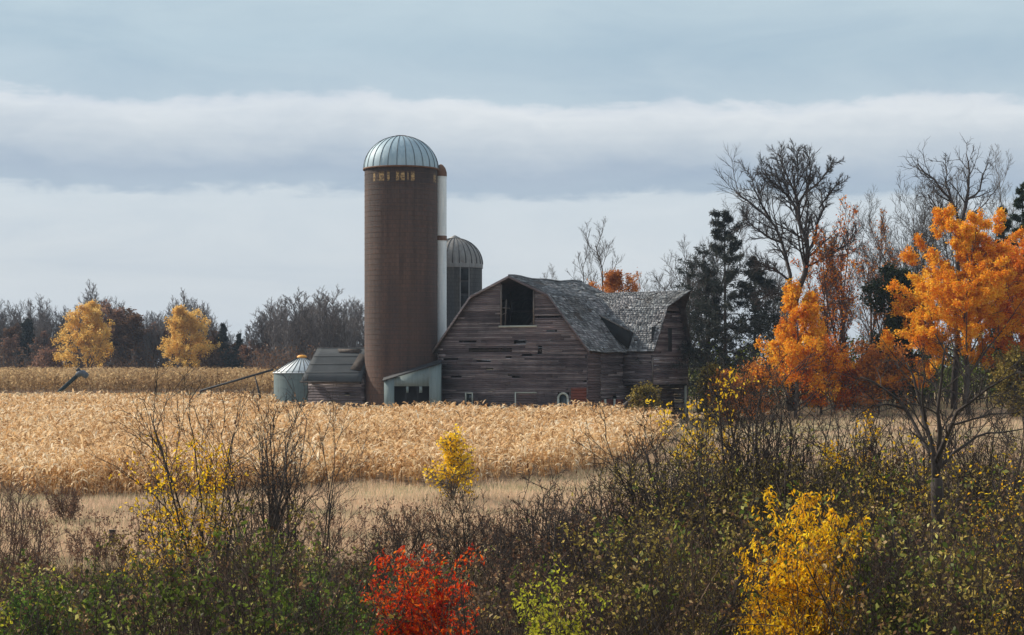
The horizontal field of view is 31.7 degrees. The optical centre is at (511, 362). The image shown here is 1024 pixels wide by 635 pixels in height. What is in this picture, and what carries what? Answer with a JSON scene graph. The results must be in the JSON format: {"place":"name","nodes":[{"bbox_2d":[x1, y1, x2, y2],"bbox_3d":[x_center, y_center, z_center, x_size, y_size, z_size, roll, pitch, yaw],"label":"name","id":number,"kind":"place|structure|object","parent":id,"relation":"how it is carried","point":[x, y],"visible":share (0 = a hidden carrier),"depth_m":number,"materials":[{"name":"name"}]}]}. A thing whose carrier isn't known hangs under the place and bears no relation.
{"place":"outdoors","nodes":[
{"label":"outdoors","id":0,"kind":"place"},
{"bbox_2d":[0,365,279,393],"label":"distant corn field","id":1,"kind":"structure","parent":0,"point":[127,379],"depth_m":193.87,"materials":[{"name":"beige plant"}]},
{"bbox_2d":[0,388,689,500],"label":"corn field","id":2,"kind":"structure","parent":0,"point":[56,430],"depth_m":99.66,"materials":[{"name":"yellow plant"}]},
{"bbox_2d":[625,380,663,415],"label":"green shrub","id":3,"kind":"object","parent":2,"relation":"on","point":[649,391],"visible":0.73,"depth_m":139.24,"materials":[{"name":"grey plant"}]},
{"bbox_2d":[0,367,1023,634],"bbox_3d":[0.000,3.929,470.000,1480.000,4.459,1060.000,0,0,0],"label":"ground","id":4,"kind":"structure","parent":0,"point":[638,465],"depth_m":120.05,"materials":[{"name":"beige soil"}]},
{"bbox_2d":[7,318,39,367],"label":"conifer","id":5,"kind":"object","parent":4,"relation":"on","point":[27,325],"visible":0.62,"depth_m":303.45,"materials":[{"name":"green plant"}]},
{"bbox_2d":[0,451,62,595],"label":"bare shrub","id":6,"kind":"object","parent":4,"relation":"on","point":[15,534],"visible":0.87,"depth_m":41.12,"materials":[{"name":"brown plant"}]},
{"bbox_2d":[2,497,71,596],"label":"bare shrub","id":7,"kind":"object","parent":4,"relation":"on","point":[36,571],"visible":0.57,"depth_m":41.90,"materials":[{"name":"brown plant"}]},
{"bbox_2d":[28,344,61,368],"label":"rusty shrub","id":8,"kind":"object","parent":4,"relation":"on","point":[45,356],"visible":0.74,"depth_m":292.35,"materials":[{"name":"brown plant"}]},
{"bbox_2d":[0,574,99,634],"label":"dark green bush","id":9,"kind":"object","parent":4,"relation":"on","point":[17,603],"visible":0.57,"depth_m":27.03,"materials":[{"name":"green plant"}]},
{"bbox_2d":[36,480,84,523],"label":"tan shrub","id":10,"kind":"object","parent":4,"relation":"on","point":[61,504],"visible":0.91,"depth_m":65.88,"materials":[{"name":"brown plant"}]},
{"bbox_2d":[50,300,115,369],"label":"golden tree","id":11,"kind":"object","parent":4,"relation":"on","point":[98,331],"visible":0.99,"depth_m":290.51,"materials":[{"name":"yellow plant"}]},
{"bbox_2d":[63,522,114,565],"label":"brown shrub","id":12,"kind":"object","parent":4,"relation":"on","point":[99,539],"visible":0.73,"depth_m":51.91,"materials":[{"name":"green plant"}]},
{"bbox_2d":[89,299,126,363],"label":"russet tree","id":13,"kind":"object","parent":4,"relation":"on","point":[117,314],"visible":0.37,"depth_m":303.71,"materials":[{"name":"brown plant"}]},
{"bbox_2d":[111,306,157,367],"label":"russet tree","id":14,"kind":"object","parent":4,"relation":"on","point":[130,331],"visible":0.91,"depth_m":302.08,"materials":[{"name":"brown plant"}]},
{"bbox_2d":[101,522,172,567],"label":"brown shrub","id":15,"kind":"object","parent":4,"relation":"on","point":[117,540],"visible":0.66,"depth_m":51.02,"materials":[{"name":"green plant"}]},
{"bbox_2d":[123,388,213,632],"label":"bare shrub","id":16,"kind":"object","parent":4,"relation":"on","point":[161,477],"visible":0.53,"depth_m":38.98,"materials":[{"name":"brown plant"}]},
{"bbox_2d":[100,452,258,618],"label":"yellow leaved shrub","id":17,"kind":"object","parent":4,"relation":"on","point":[151,514],"visible":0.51,"depth_m":38.00,"materials":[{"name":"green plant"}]},
{"bbox_2d":[0,339,364,369],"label":"scrub","id":18,"kind":"object","parent":4,"relation":"on","point":[266,364],"visible":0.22,"depth_m":297.70,"materials":[{"name":"brown plant"}]},
{"bbox_2d":[157,304,222,368],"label":"golden tree","id":19,"kind":"object","parent":4,"relation":"on","point":[182,321],"visible":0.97,"depth_m":291.23,"materials":[{"name":"yellow plant"}]},
{"bbox_2d":[85,338,297,633],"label":"yellow leaved shrub","id":20,"kind":"object","parent":4,"relation":"on","point":[169,476],"visible":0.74,"depth_m":38.55,"materials":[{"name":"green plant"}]},
{"bbox_2d":[194,493,312,632],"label":"green bush","id":21,"kind":"object","parent":4,"relation":"on","point":[243,516],"visible":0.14,"depth_m":35.12,"materials":[{"name":"green plant"}]},
{"bbox_2d":[182,372,326,579],"bbox_3d":[-5.851,3.132,40.149,3.440,6.043,4.119,0,0,0],"label":"bare shrub","id":22,"kind":"object","parent":4,"relation":"on","point":[275,515],"visible":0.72,"depth_m":39.79,"materials":[{"name":"brown plant"}]},
{"bbox_2d":[243,307,297,361],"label":"bare tree","id":23,"kind":"object","parent":4,"relation":"on","point":[252,341],"visible":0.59,"depth_m":284.89,"materials":[{"name":"grey plant"}]},
{"bbox_2d":[261,300,292,365],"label":"bare tree","id":24,"kind":"object","parent":4,"relation":"on","point":[277,320],"visible":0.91,"depth_m":266.24,"materials":[{"name":"grey plant"}]},
{"bbox_2d":[220,365,353,583],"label":"bare shrub","id":25,"kind":"object","parent":4,"relation":"on","point":[288,500],"visible":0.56,"depth_m":40.71,"materials":[{"name":"brown plant"}]},
{"bbox_2d":[273,355,310,409],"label":"grain bin","id":26,"kind":"object","parent":4,"relation":"on","point":[295,369],"visible":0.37,"depth_m":158.37,"materials":[{"name":"white metal"}]},
{"bbox_2d":[277,304,322,362],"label":"bare tree","id":27,"kind":"object","parent":4,"relation":"on","point":[288,334],"visible":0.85,"depth_m":258.64,"materials":[{"name":"grey plant"}]},
{"bbox_2d":[224,384,400,576],"bbox_3d":[-4.419,3.242,40.838,3.808,5.791,2.492,0,0,0],"label":"bare shrub","id":28,"kind":"object","parent":4,"relation":"on","point":[331,501],"visible":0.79,"depth_m":40.94,"materials":[{"name":"brown plant"}]},
{"bbox_2d":[256,569,369,634],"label":"dark green bush","id":29,"kind":"object","parent":4,"relation":"on","point":[328,615],"visible":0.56,"depth_m":26.71,"materials":[{"name":"green plant"}]},
{"bbox_2d":[294,292,342,347],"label":"bare tree","id":30,"kind":"object","parent":4,"relation":"on","point":[330,338],"visible":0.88,"depth_m":257.29,"materials":[{"name":"grey plant"}]},
{"bbox_2d":[300,348,364,406],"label":"shed","id":31,"kind":"structure","parent":4,"relation":"on","point":[342,370],"depth_m":154.09,"materials":[{"name":"grey metal"}]},
{"bbox_2d":[319,286,363,347],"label":"bare tree","id":32,"kind":"object","parent":4,"relation":"on","point":[346,342],"visible":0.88,"depth_m":257.49,"materials":[{"name":"grey plant"}]},
{"bbox_2d":[354,508,407,579],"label":"brown shrub","id":33,"kind":"object","parent":4,"relation":"on","point":[385,540],"visible":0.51,"depth_m":46.73,"materials":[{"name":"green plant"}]},
{"bbox_2d":[363,135,446,408],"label":"tall silo","id":34,"kind":"object","parent":4,"relation":"on","point":[405,244],"visible":0.84,"depth_m":152.40,"materials":[{"name":"brick"}]},
{"bbox_2d":[375,495,437,570],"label":"brown shrub","id":35,"kind":"object","parent":4,"relation":"on","point":[415,541],"visible":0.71,"depth_m":49.94,"materials":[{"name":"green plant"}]},
{"bbox_2d":[382,359,441,410],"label":"feed room","id":36,"kind":"object","parent":4,"relation":"on","point":[418,384],"visible":0.7,"depth_m":150.80,"materials":[{"name":"metal"}]},
{"bbox_2d":[361,542,484,634],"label":"red bush","id":37,"kind":"object","parent":4,"relation":"on","point":[434,611],"visible":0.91,"depth_m":27.35,"materials":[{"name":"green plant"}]},
{"bbox_2d":[416,424,478,500],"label":"golden sapling","id":38,"kind":"object","parent":4,"relation":"on","point":[450,455],"visible":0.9,"depth_m":76.74,"materials":[{"name":"yellow plant"}]},
{"bbox_2d":[415,499,487,584],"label":"brown shrub","id":39,"kind":"object","parent":4,"relation":"on","point":[441,535],"visible":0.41,"depth_m":45.58,"materials":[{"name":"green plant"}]},
{"bbox_2d":[414,468,510,589],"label":"brown shrub","id":40,"kind":"object","parent":4,"relation":"on","point":[472,530],"visible":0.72,"depth_m":45.91,"materials":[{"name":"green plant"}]},
{"bbox_2d":[447,235,482,327],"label":"short silo","id":41,"kind":"object","parent":4,"relation":"on","point":[464,268],"visible":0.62,"depth_m":163.16,"materials":[{"name":"grey metal"}]},
{"bbox_2d":[467,501,536,607],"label":"brown shrub","id":42,"kind":"object","parent":4,"relation":"on","point":[504,531],"visible":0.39,"depth_m":43.74,"materials":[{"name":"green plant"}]},
{"bbox_2d":[0,508,1010,634],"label":"dry weeds","id":43,"kind":"object","parent":4,"relation":"on","point":[163,563],"visible":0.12,"depth_m":35.33,"materials":[{"name":"brown plant"}]},
{"bbox_2d":[0,390,1023,634],"bbox_3d":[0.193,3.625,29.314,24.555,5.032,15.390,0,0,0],"label":"undergrowth","id":44,"kind":"object","parent":4,"relation":"on","point":[212,611],"visible":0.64,"depth_m":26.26,"materials":[{"name":"green plant"}]},
{"bbox_2d":[0,441,1023,588],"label":"meadow grass","id":45,"kind":"structure","parent":4,"relation":"on","point":[108,506],"depth_m":72.64,"materials":[{"name":"beige plant"}]},
{"bbox_2d":[465,517,606,634],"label":"brown shrub","id":46,"kind":"object","parent":4,"relation":"on","point":[511,545],"visible":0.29,"depth_m":37.29,"materials":[{"name":"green plant"}]},
{"bbox_2d":[496,462,597,590],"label":"brown shrub","id":47,"kind":"object","parent":4,"relation":"on","point":[538,509],"visible":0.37,"depth_m":42.63,"materials":[{"name":"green plant"}]},
{"bbox_2d":[498,559,611,634],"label":"lime bush","id":48,"kind":"object","parent":4,"relation":"on","point":[532,628],"visible":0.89,"depth_m":25.65,"materials":[{"name":"green plant"}]},
{"bbox_2d":[432,274,691,418],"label":"barn","id":49,"kind":"structure","parent":4,"relation":"on","point":[536,342],"depth_m":151.31,"materials":[{"name":"grey wood"}]},
{"bbox_2d":[514,482,609,634],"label":"brown shrub","id":50,"kind":"object","parent":4,"relation":"on","point":[548,532],"visible":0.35,"depth_m":37.85,"materials":[{"name":"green plant"}]},
{"bbox_2d":[536,460,637,588],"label":"brown shrub","id":51,"kind":"object","parent":4,"relation":"on","point":[576,512],"visible":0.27,"depth_m":41.91,"materials":[{"name":"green plant"}]},
{"bbox_2d":[578,217,624,291],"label":"bare tree","id":52,"kind":"object","parent":4,"relation":"on","point":[599,258],"visible":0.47,"depth_m":176.88,"materials":[{"name":"grey plant"}]},
{"bbox_2d":[566,484,654,629],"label":"brown shrub","id":53,"kind":"object","parent":4,"relation":"on","point":[600,528],"visible":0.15,"depth_m":36.45,"materials":[{"name":"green plant"}]},
{"bbox_2d":[587,267,641,292],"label":"orange tree","id":54,"kind":"object","parent":4,"relation":"on","point":[612,282],"visible":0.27,"depth_m":170.96,"materials":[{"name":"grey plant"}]},
{"bbox_2d":[576,446,678,579],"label":"brown shrub","id":55,"kind":"object","parent":4,"relation":"on","point":[611,496],"visible":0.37,"depth_m":40.73,"materials":[{"name":"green plant"}]},
{"bbox_2d":[547,505,720,634],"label":"green bush","id":56,"kind":"object","parent":4,"relation":"on","point":[633,550],"visible":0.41,"depth_m":27.96,"materials":[{"name":"green plant"}]},
{"bbox_2d":[583,397,697,573],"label":"brown shrub","id":57,"kind":"object","parent":4,"relation":"on","point":[630,483],"visible":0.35,"depth_m":40.84,"materials":[{"name":"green plant"}]},
{"bbox_2d":[570,378,745,577],"bbox_3d":[3.800,3.272,42.932,5.090,5.800,3.727,0,0,-34],"label":"olive shrub","id":58,"kind":"object","parent":4,"relation":"on","point":[702,432],"visible":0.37,"depth_m":42.66,"materials":[{"name":"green plant"}]},
{"bbox_2d":[644,367,758,506],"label":"yellow leaved shrub","id":59,"kind":"object","parent":4,"relation":"on","point":[690,406],"visible":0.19,"depth_m":51.92,"materials":[{"name":"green plant"}]},
{"bbox_2d":[611,397,800,634],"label":"olive shrub","id":60,"kind":"object","parent":4,"relation":"on","point":[688,500],"visible":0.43,"depth_m":37.06,"materials":[{"name":"green plant"}]},
{"bbox_2d":[659,196,757,407],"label":"bare tree","id":61,"kind":"object","parent":4,"relation":"on","point":[695,285],"visible":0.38,"depth_m":166.91,"materials":[{"name":"grey plant"}]},
{"bbox_2d":[692,361,724,420],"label":"green shrub","id":62,"kind":"object","parent":4,"relation":"on","point":[713,368],"visible":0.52,"depth_m":151.61,"materials":[{"name":"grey plant"}]},
{"bbox_2d":[635,208,785,405],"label":"dark pine","id":63,"kind":"object","parent":4,"relation":"on","point":[728,275],"visible":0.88,"depth_m":157.70,"materials":[{"name":"green plant"}]},
{"bbox_2d":[674,266,750,396],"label":"dark pine","id":64,"kind":"object","parent":4,"relation":"on","point":[716,301],"visible":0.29,"depth_m":167.31,"materials":[{"name":"green plant"}]},
{"bbox_2d":[705,369,745,424],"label":"rusty shrub","id":65,"kind":"object","parent":4,"relation":"on","point":[727,391],"visible":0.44,"depth_m":142.61,"materials":[{"name":"brown plant"}]},
{"bbox_2d":[646,344,828,620],"bbox_3d":[5.368,2.819,42.176,3.610,6.664,4.168,0,0,32],"label":"olive shrub","id":66,"kind":"object","parent":4,"relation":"on","point":[728,446],"visible":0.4,"depth_m":42.00,"materials":[{"name":"green plant"}]},
{"bbox_2d":[698,257,799,401],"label":"dark pine","id":67,"kind":"object","parent":4,"relation":"on","point":[760,277],"visible":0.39,"depth_m":165.53,"materials":[{"name":"green plant"}]},
{"bbox_2d":[722,357,789,422],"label":"rusty shrub","id":68,"kind":"object","parent":4,"relation":"on","point":[756,379],"visible":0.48,"depth_m":145.61,"materials":[{"name":"brown plant"}]},
{"bbox_2d":[722,577,829,634],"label":"yellow bush","id":69,"kind":"object","parent":4,"relation":"on","point":[775,629],"visible":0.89,"depth_m":26.58,"materials":[{"name":"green plant"}]},
{"bbox_2d":[707,350,852,551],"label":"olive shrub","id":70,"kind":"object","parent":4,"relation":"on","point":[780,427],"visible":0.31,"depth_m":42.51,"materials":[{"name":"green plant"}]},
{"bbox_2d":[712,138,863,410],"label":"bare elm","id":71,"kind":"object","parent":4,"relation":"on","point":[805,231],"visible":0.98,"depth_m":149.92,"materials":[{"name":"grey plant"}]},
{"bbox_2d":[695,380,892,586],"bbox_3d":[6.879,3.281,43.557,4.918,5.774,3.706,0,0,0],"label":"olive shrub","id":72,"kind":"object","parent":4,"relation":"on","point":[826,470],"visible":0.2,"depth_m":43.41,"materials":[{"name":"green plant"}]},
{"bbox_2d":[705,415,889,629],"bbox_3d":[5.741,3.591,35.916,3.593,5.181,3.102,0,0,26],"label":"olive shrub","id":73,"kind":"object","parent":4,"relation":"on","point":[793,474],"visible":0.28,"depth_m":35.81,"materials":[{"name":"green plant"}]},
{"bbox_2d":[748,276,857,418],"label":"orange maple","id":74,"kind":"object","parent":4,"relation":"on","point":[805,314],"visible":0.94,"depth_m":145.01,"materials":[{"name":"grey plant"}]},
{"bbox_2d":[733,485,873,634],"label":"yellow bush","id":75,"kind":"object","parent":4,"relation":"on","point":[782,566],"visible":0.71,"depth_m":27.37,"materials":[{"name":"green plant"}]},
{"bbox_2d":[770,328,855,415],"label":"orange maple","id":76,"kind":"object","parent":4,"relation":"on","point":[828,341],"visible":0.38,"depth_m":147.18,"materials":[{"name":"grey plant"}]},
{"bbox_2d":[790,255,849,406],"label":"rust leaved tree","id":77,"kind":"object","parent":4,"relation":"on","point":[823,299],"visible":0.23,"depth_m":159.74,"materials":[{"name":"orange plant"}]},
{"bbox_2d":[800,194,868,411],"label":"rust leaved tree","id":78,"kind":"object","parent":4,"relation":"on","point":[839,288],"visible":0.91,"depth_m":151.07,"materials":[{"name":"orange plant"}]},
{"bbox_2d":[679,328,1020,414],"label":"wood scrub","id":79,"kind":"object","parent":4,"relation":"on","point":[960,387],"visible":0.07,"depth_m":161.85,"materials":[{"name":"brown plant"}]},
{"bbox_2d":[797,409,905,603],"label":"yellow leaved shrub","id":80,"kind":"object","parent":4,"relation":"on","point":[834,454],"visible":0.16,"depth_m":41.92,"materials":[{"name":"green plant"}]},
{"bbox_2d":[776,383,930,588],"bbox_3d":[8.195,3.280,44.618,4.174,5.788,2.824,0,0,-13],"label":"olive shrub","id":81,"kind":"object","parent":4,"relation":"on","point":[883,426],"visible":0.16,"depth_m":44.71,"materials":[{"name":"green plant"}]},
{"bbox_2d":[821,359,888,414],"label":"rusty shrub","id":82,"kind":"object","parent":4,"relation":"on","point":[848,394],"visible":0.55,"depth_m":146.33,"materials":[{"name":"brown plant"}]},
{"bbox_2d":[850,207,902,391],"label":"rust leaved tree","id":83,"kind":"object","parent":4,"relation":"on","point":[877,275],"visible":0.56,"depth_m":156.33,"materials":[{"name":"orange plant"}]},
{"bbox_2d":[844,334,921,414],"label":"rusty shrub","id":84,"kind":"object","parent":4,"relation":"on","point":[875,359],"visible":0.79,"depth_m":144.35,"materials":[{"name":"orange plant"}]},
{"bbox_2d":[848,216,934,338],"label":"bare tree","id":85,"kind":"object","parent":4,"relation":"on","point":[878,327],"visible":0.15,"depth_m":178.31,"materials":[{"name":"brown plant"}]},
{"bbox_2d":[826,396,957,621],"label":"yellow leaved shrub","id":86,"kind":"object","parent":4,"relation":"on","point":[907,465],"visible":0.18,"depth_m":39.13,"materials":[{"name":"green plant"}]},
{"bbox_2d":[857,260,948,411],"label":"green cedar","id":87,"kind":"object","parent":4,"relation":"on","point":[892,324],"visible":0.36,"depth_m":149.20,"materials":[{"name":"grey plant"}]},
{"bbox_2d":[846,164,966,401],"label":"bare tree","id":88,"kind":"object","parent":4,"relation":"on","point":[926,235],"visible":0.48,"depth_m":167.54,"materials":[{"name":"grey plant"}]},
{"bbox_2d":[814,374,999,593],"bbox_3d":[9.151,3.200,41.561,4.420,5.878,3.838,0,0,0],"label":"olive shrub","id":89,"kind":"object","parent":4,"relation":"on","point":[876,454],"visible":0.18,"depth_m":41.20,"materials":[{"name":"green plant"}]},
{"bbox_2d":[829,551,1002,634],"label":"green bush","id":90,"kind":"object","parent":4,"relation":"on","point":[863,586],"visible":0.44,"depth_m":26.95,"materials":[{"name":"green plant"}]},
{"bbox_2d":[830,332,1023,625],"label":"dark tree","id":91,"kind":"object","parent":4,"relation":"on","point":[928,448],"visible":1,"depth_m":34.99,"materials":[{"name":"brown plant"}]},
{"bbox_2d":[866,361,1023,610],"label":"olive shrub","id":92,"kind":"object","parent":4,"relation":"on","point":[979,450],"visible":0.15,"depth_m":42.45,"materials":[{"name":"green plant"}]},
{"bbox_2d":[898,134,998,408],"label":"bare tree","id":93,"kind":"object","parent":4,"relation":"on","point":[953,385],"visible":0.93,"depth_m":151.92,"materials":[{"name":"grey plant"}]},
{"bbox_2d":[876,202,1023,416],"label":"orange maple","id":94,"kind":"object","parent":4,"relation":"on","point":[977,292],"visible":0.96,"depth_m":141.43,"materials":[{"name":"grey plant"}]},
{"bbox_2d":[895,359,1023,560],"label":"olive shrub","id":95,"kind":"object","parent":4,"relation":"on","point":[993,444],"visible":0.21,"depth_m":41.99,"materials":[{"name":"green plant"}]},
{"bbox_2d":[906,421,1023,634],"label":"orange leaved shrub","id":96,"kind":"object","parent":4,"relation":"on","point":[1009,503],"visible":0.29,"depth_m":33.18,"materials":[{"name":"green plant"}]},
{"bbox_2d":[963,559,1023,634],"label":"orange leaved shrub","id":97,"kind":"object","parent":4,"relation":"on","point":[1018,617],"visible":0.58,"depth_m":25.77,"materials":[{"name":"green plant"}]},
{"bbox_2d":[973,233,1023,383],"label":"orange maple","id":98,"kind":"object","parent":4,"relation":"on","point":[1016,258],"visible":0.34,"depth_m":144.65,"materials":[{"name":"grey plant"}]},
{"bbox_2d":[978,182,1023,358],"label":"dark spruce","id":99,"kind":"object","parent":4,"relation":"on","point":[1018,203],"visible":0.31,"depth_m":161.78,"materials":[{"name":"green plant"}]},
{"bbox_2d":[980,144,1021,248],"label":"bare tree","id":100,"kind":"object","parent":4,"relation":"on","point":[1002,191],"visible":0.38,"depth_m":178.17,"materials":[{"name":"grey plant"}]},
{"bbox_2d":[986,335,1023,418],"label":"grey green tree","id":101,"kind":"object","parent":4,"relation":"on","point":[999,372],"visible":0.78,"depth_m":136.38,"materials":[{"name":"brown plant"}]},
{"bbox_2d":[0,0,1023,366],"label":"sky","id":102,"kind":"structure","parent":0,"point":[216,151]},
{"bbox_2d":[639,391,1023,464],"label":"yard grass","id":103,"kind":"structure","parent":0,"point":[1019,422],"depth_m":132.28,"materials":[{"name":"beige plant"}]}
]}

